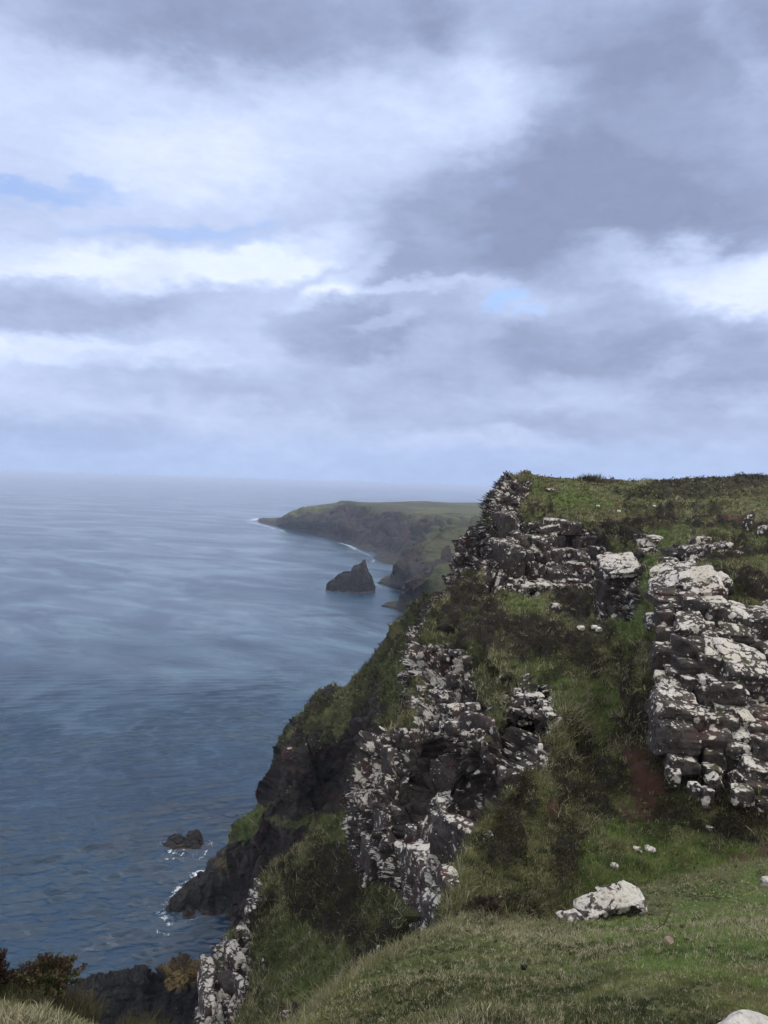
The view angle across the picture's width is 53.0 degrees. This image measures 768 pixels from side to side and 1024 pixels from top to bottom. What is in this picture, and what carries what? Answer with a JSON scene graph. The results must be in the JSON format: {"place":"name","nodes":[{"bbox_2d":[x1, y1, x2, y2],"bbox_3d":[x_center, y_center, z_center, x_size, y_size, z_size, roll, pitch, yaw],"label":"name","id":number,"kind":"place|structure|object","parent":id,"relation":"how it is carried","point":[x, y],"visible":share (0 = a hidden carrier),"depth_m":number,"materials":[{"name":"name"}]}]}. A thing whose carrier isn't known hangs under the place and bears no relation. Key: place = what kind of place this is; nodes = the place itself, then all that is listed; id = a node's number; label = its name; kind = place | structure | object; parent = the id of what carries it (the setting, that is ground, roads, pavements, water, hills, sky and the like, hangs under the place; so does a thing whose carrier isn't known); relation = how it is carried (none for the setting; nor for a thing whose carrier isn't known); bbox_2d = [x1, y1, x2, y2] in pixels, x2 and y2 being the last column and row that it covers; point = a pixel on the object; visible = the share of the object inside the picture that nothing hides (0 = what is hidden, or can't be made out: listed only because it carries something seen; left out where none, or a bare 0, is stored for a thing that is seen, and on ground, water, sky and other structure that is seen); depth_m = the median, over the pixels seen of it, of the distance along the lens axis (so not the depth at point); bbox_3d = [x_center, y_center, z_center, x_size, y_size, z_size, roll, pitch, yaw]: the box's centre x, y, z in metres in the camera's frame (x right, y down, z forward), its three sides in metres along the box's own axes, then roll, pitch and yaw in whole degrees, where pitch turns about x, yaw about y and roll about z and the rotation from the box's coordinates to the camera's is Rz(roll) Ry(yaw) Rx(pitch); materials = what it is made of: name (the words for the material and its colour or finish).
{"place":"outdoors","nodes":[
{"label":"outdoors","id":0,"kind":"place"},
{"bbox_2d":[0,473,493,999],"bbox_3d":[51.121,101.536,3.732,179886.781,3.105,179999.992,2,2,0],"label":"sea","id":1,"kind":"structure","parent":0,"point":[174,653],"depth_m":395.96,"materials":[{"name":"liquid"}]},
{"bbox_2d":[47,952,214,1023],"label":"shore rocks","id":2,"kind":"object","parent":1,"relation":"in","point":[173,982],"visible":0.48,"depth_m":136.14,"materials":[{"name":"grey stone"}]},
{"bbox_2d":[162,829,202,849],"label":"sea skerry","id":3,"kind":"structure","parent":1,"relation":"in","point":[193,839],"depth_m":208.42,"materials":[{"name":"grey stone"}]},
{"bbox_2d":[166,845,235,926],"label":"rock promontory","id":4,"kind":"structure","parent":1,"relation":"in","point":[208,891],"depth_m":177.44,"materials":[{"name":"grey stone"}]},
{"bbox_2d":[326,559,375,592],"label":"sea stack","id":5,"kind":"object","parent":1,"relation":"in","point":[357,579],"visible":1,"depth_m":701.38,"materials":[{"name":"grey stone"}]},
{"bbox_2d":[191,807,409,1023],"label":"slope terrain","id":6,"kind":"structure","parent":0,"point":[218,1014],"depth_m":41.91,"materials":[{"name":"green plant"}]},
{"bbox_2d":[197,925,253,1023],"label":"rock rib","id":7,"kind":"object","parent":6,"relation":"on","point":[231,980],"visible":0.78,"depth_m":39.86,"materials":[{"name":"grey stone"}]},
{"bbox_2d":[244,878,262,915],"bbox_3d":[-8.471,25.822,50.632,1.259,2.252,5.370,1,2,-8],"label":"rock outcrop","id":8,"kind":"object","parent":6,"relation":"on","point":[254,897],"visible":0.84,"depth_m":51.08,"materials":[{"name":"grey stone"}]},
{"bbox_2d":[279,1010,290,1019],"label":"stone","id":9,"kind":"object","parent":6,"relation":"on","point":[282,1013],"visible":0.49,"depth_m":32.84,"materials":[{"name":"grey stone"}]},
{"bbox_2d":[225,591,431,926],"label":"sea cliff terrain","id":10,"kind":"structure","parent":0,"point":[250,855],"depth_m":120.29,"materials":[{"name":"green plant"}]},
{"bbox_2d":[258,501,482,564],"bbox_3d":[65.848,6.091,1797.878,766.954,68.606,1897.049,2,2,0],"label":"headland terrain","id":11,"kind":"structure","parent":0,"point":[391,533],"depth_m":1269.59,"materials":[{"name":"green plant"}]},
{"bbox_2d":[0,857,767,1023],"bbox_3d":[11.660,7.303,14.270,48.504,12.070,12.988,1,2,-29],"label":"knoll ground","id":12,"kind":"structure","parent":0,"point":[661,1006],"depth_m":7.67,"materials":[{"name":"green plant"}]},
{"bbox_2d":[0,947,18,991],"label":"heather bush","id":13,"kind":"object","parent":12,"relation":"on","point":[5,975],"visible":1,"depth_m":5.44,"materials":[{"name":"brown plant"}]},
{"bbox_2d":[0,982,57,1008],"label":"grass tussock","id":14,"kind":"object","parent":12,"relation":"on","point":[26,1000],"depth_m":5.50,"materials":[{"name":"green plant"}]},
{"bbox_2d":[0,951,78,1004],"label":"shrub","id":15,"kind":"object","parent":12,"relation":"on","point":[4,990],"depth_m":5.70,"materials":[{"name":"green plant"}]},
{"bbox_2d":[2,950,87,1000],"bbox_3d":[-2.591,3.491,5.848,0.667,0.363,0.499,0,2,-30],"label":"heather bush","id":16,"kind":"object","parent":12,"relation":"on","point":[52,974],"visible":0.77,"depth_m":5.81,"materials":[{"name":"green plant"}]},
{"bbox_2d":[44,978,111,1023],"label":"grass tussock","id":17,"kind":"object","parent":12,"relation":"on","point":[70,1003],"depth_m":5.83,"materials":[{"name":"green plant"}]},
{"bbox_2d":[107,998,175,1023],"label":"grass tussock","id":18,"kind":"object","parent":12,"relation":"on","point":[142,1021],"depth_m":6.53,"materials":[{"name":"green plant"}]},
{"bbox_2d":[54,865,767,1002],"bbox_3d":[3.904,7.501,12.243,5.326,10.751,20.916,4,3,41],"label":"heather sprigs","id":19,"kind":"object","parent":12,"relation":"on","point":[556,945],"visible":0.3,"depth_m":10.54,"materials":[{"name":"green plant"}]},
{"bbox_2d":[454,894,508,917],"bbox_3d":[1.772,6.795,13.275,1.094,0.351,0.768,0,3,-39],"label":"heather bush","id":20,"kind":"object","parent":12,"relation":"on","point":[490,900],"visible":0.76,"depth_m":13.27,"materials":[{"name":"brown plant"}]},
{"bbox_2d":[520,964,527,969],"bbox_3d":[1.403,4.566,7.712,0.070,0.069,0.071,2,2,0],"label":"dropping","id":21,"kind":"object","parent":12,"relation":"on","point":[523,966],"visible":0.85,"depth_m":7.70,"materials":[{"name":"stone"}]},
{"bbox_2d":[555,880,646,921],"bbox_3d":[3.798,6.976,13.603,1.750,0.614,0.700,1,2,-18],"label":"pale boulder","id":22,"kind":"object","parent":12,"relation":"on","point":[620,898],"visible":0.81,"depth_m":13.50,"materials":[{"name":"white stone"}]},
{"bbox_2d":[663,936,673,945],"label":"stone","id":23,"kind":"object","parent":12,"relation":"on","point":[668,940],"visible":0.7,"depth_m":8.64,"materials":[{"name":"beige stone"}]},
{"bbox_2d":[718,1009,767,1023],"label":"stone","id":24,"kind":"object","parent":12,"relation":"on","point":[742,1016],"visible":1,"depth_m":4.16,"materials":[{"name":"white stone"}]},
{"bbox_2d":[0,0,767,486],"label":"sky","id":25,"kind":"structure","parent":0,"point":[466,243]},
{"bbox_2d":[382,545,451,612],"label":"third headland terrain","id":26,"kind":"structure","parent":0,"point":[416,585],"depth_m":545.00,"materials":[{"name":"green plant"}]},
{"bbox_2d":[378,522,476,589],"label":"second headland terrain","id":27,"kind":"structure","parent":0,"point":[423,556],"depth_m":740.60,"materials":[{"name":"green plant"}]},
{"bbox_2d":[340,600,556,936],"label":"rocky buttress","id":28,"kind":"structure","parent":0,"point":[409,813],"depth_m":31.63,"materials":[{"name":"grey stone"}]},
{"bbox_2d":[196,469,767,1023],"bbox_3d":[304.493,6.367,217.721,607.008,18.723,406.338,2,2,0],"label":"hillside terrain","id":29,"kind":"structure","parent":0,"point":[524,742],"depth_m":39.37,"materials":[{"name":"green plant"}]},
{"bbox_2d":[404,526,480,644],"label":"rocky crag","id":30,"kind":"structure","parent":29,"relation":"on","point":[464,551],"depth_m":80.14,"materials":[{"name":"grey stone"}]},
{"bbox_2d":[215,471,767,1023],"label":"heather undergrowth","id":31,"kind":"object","parent":29,"relation":"on","point":[513,809],"visible":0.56,"depth_m":33.25,"materials":[{"name":"green plant"}]},
{"bbox_2d":[491,491,522,524],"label":"rock outcrop","id":32,"kind":"object","parent":29,"relation":"on","point":[507,499],"visible":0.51,"depth_m":65.28,"materials":[{"name":"grey stone"}]},
{"bbox_2d":[480,511,600,592],"bbox_3d":[12.219,3.250,57.939,9.090,6.235,12.392,2,2,0],"label":"rock outcrop","id":33,"kind":"object","parent":29,"relation":"on","point":[515,551],"visible":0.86,"depth_m":58.46,"materials":[{"name":"grey stone"}]},
{"bbox_2d":[538,743,542,749],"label":"stone","id":34,"kind":"object","parent":29,"relation":"on","point":[540,746],"visible":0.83,"depth_m":27.88,"materials":[{"name":"grey stone"}]},
{"bbox_2d":[549,603,561,612],"bbox_3d":[10.849,6.188,48.753,0.833,0.905,0.838,2,2,0],"label":"stone","id":35,"kind":"object","parent":29,"relation":"on","point":[554,606],"visible":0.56,"depth_m":48.43,"materials":[{"name":"grey stone"}]},
{"bbox_2d":[577,473,595,481],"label":"grass tussock","id":36,"kind":"object","parent":29,"relation":"on","point":[585,478],"depth_m":78.78,"materials":[{"name":"green plant"}]},
{"bbox_2d":[588,472,605,481],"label":"grass tussock","id":37,"kind":"object","parent":29,"relation":"on","point":[598,479],"depth_m":79.15,"materials":[{"name":"green plant"}]},
{"bbox_2d":[595,627,601,631],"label":"stone","id":38,"kind":"object","parent":29,"relation":"on","point":[598,629],"visible":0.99,"depth_m":40.55,"materials":[{"name":"grey stone"}]},
{"bbox_2d":[594,552,639,618],"bbox_3d":[14.360,4.810,47.355,2.636,4.680,3.000,2,2,0],"label":"rock pinnacle","id":39,"kind":"object","parent":29,"relation":"on","point":[615,574],"visible":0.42,"depth_m":46.66,"materials":[{"name":"grey stone"}]},
{"bbox_2d":[632,846,641,855],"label":"stone","id":40,"kind":"object","parent":29,"relation":"on","point":[638,849],"visible":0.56,"depth_m":21.19,"materials":[{"name":"white stone"}]},
{"bbox_2d":[633,533,663,556],"bbox_3d":[17.906,2.117,51.786,1.978,1.318,7.356,2,2,15],"label":"rock outcrop","id":41,"kind":"object","parent":29,"relation":"on","point":[641,540],"visible":0.73,"depth_m":50.33,"materials":[{"name":"grey stone"}]},
{"bbox_2d":[644,845,655,852],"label":"stone","id":42,"kind":"object","parent":29,"relation":"on","point":[650,849],"visible":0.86,"depth_m":21.57,"materials":[{"name":"white stone"}]},
{"bbox_2d":[658,536,720,562],"bbox_3d":[16.392,2.364,41.693,2.847,1.910,6.764,2,2,19],"label":"rock outcrop","id":43,"kind":"object","parent":29,"relation":"on","point":[698,544],"visible":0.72,"depth_m":42.41,"materials":[{"name":"grey stone"}]},
{"bbox_2d":[643,559,767,815],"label":"rock outcrop","id":44,"kind":"object","parent":29,"relation":"on","point":[716,721],"visible":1,"depth_m":26.18,"materials":[{"name":"grey stone"}]},
{"bbox_2d":[713,541,742,554],"bbox_3d":[17.224,1.847,38.779,1.068,0.627,3.220,2,2,13],"label":"rock outcrop","id":45,"kind":"object","parent":29,"relation":"on","point":[722,544],"visible":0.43,"depth_m":39.28,"materials":[{"name":"grey stone"}]},
{"bbox_2d":[742,512,754,529],"bbox_3d":[22.229,0.654,46.964,0.822,1.310,0.485,2,2,0],"label":"standing stone","id":46,"kind":"object","parent":29,"relation":"on","point":[748,520],"visible":0.83,"depth_m":46.80,"materials":[{"name":"grey stone"}]},
{"bbox_2d":[757,525,767,537],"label":"stone","id":47,"kind":"object","parent":29,"relation":"on","point":[763,529],"visible":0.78,"depth_m":43.10,"materials":[{"name":"grey stone"}]},
{"bbox_2d":[760,876,767,885],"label":"stone","id":48,"kind":"object","parent":29,"relation":"on","point":[763,880],"visible":0.79,"depth_m":16.44,"materials":[{"name":"white stone"}]}
]}

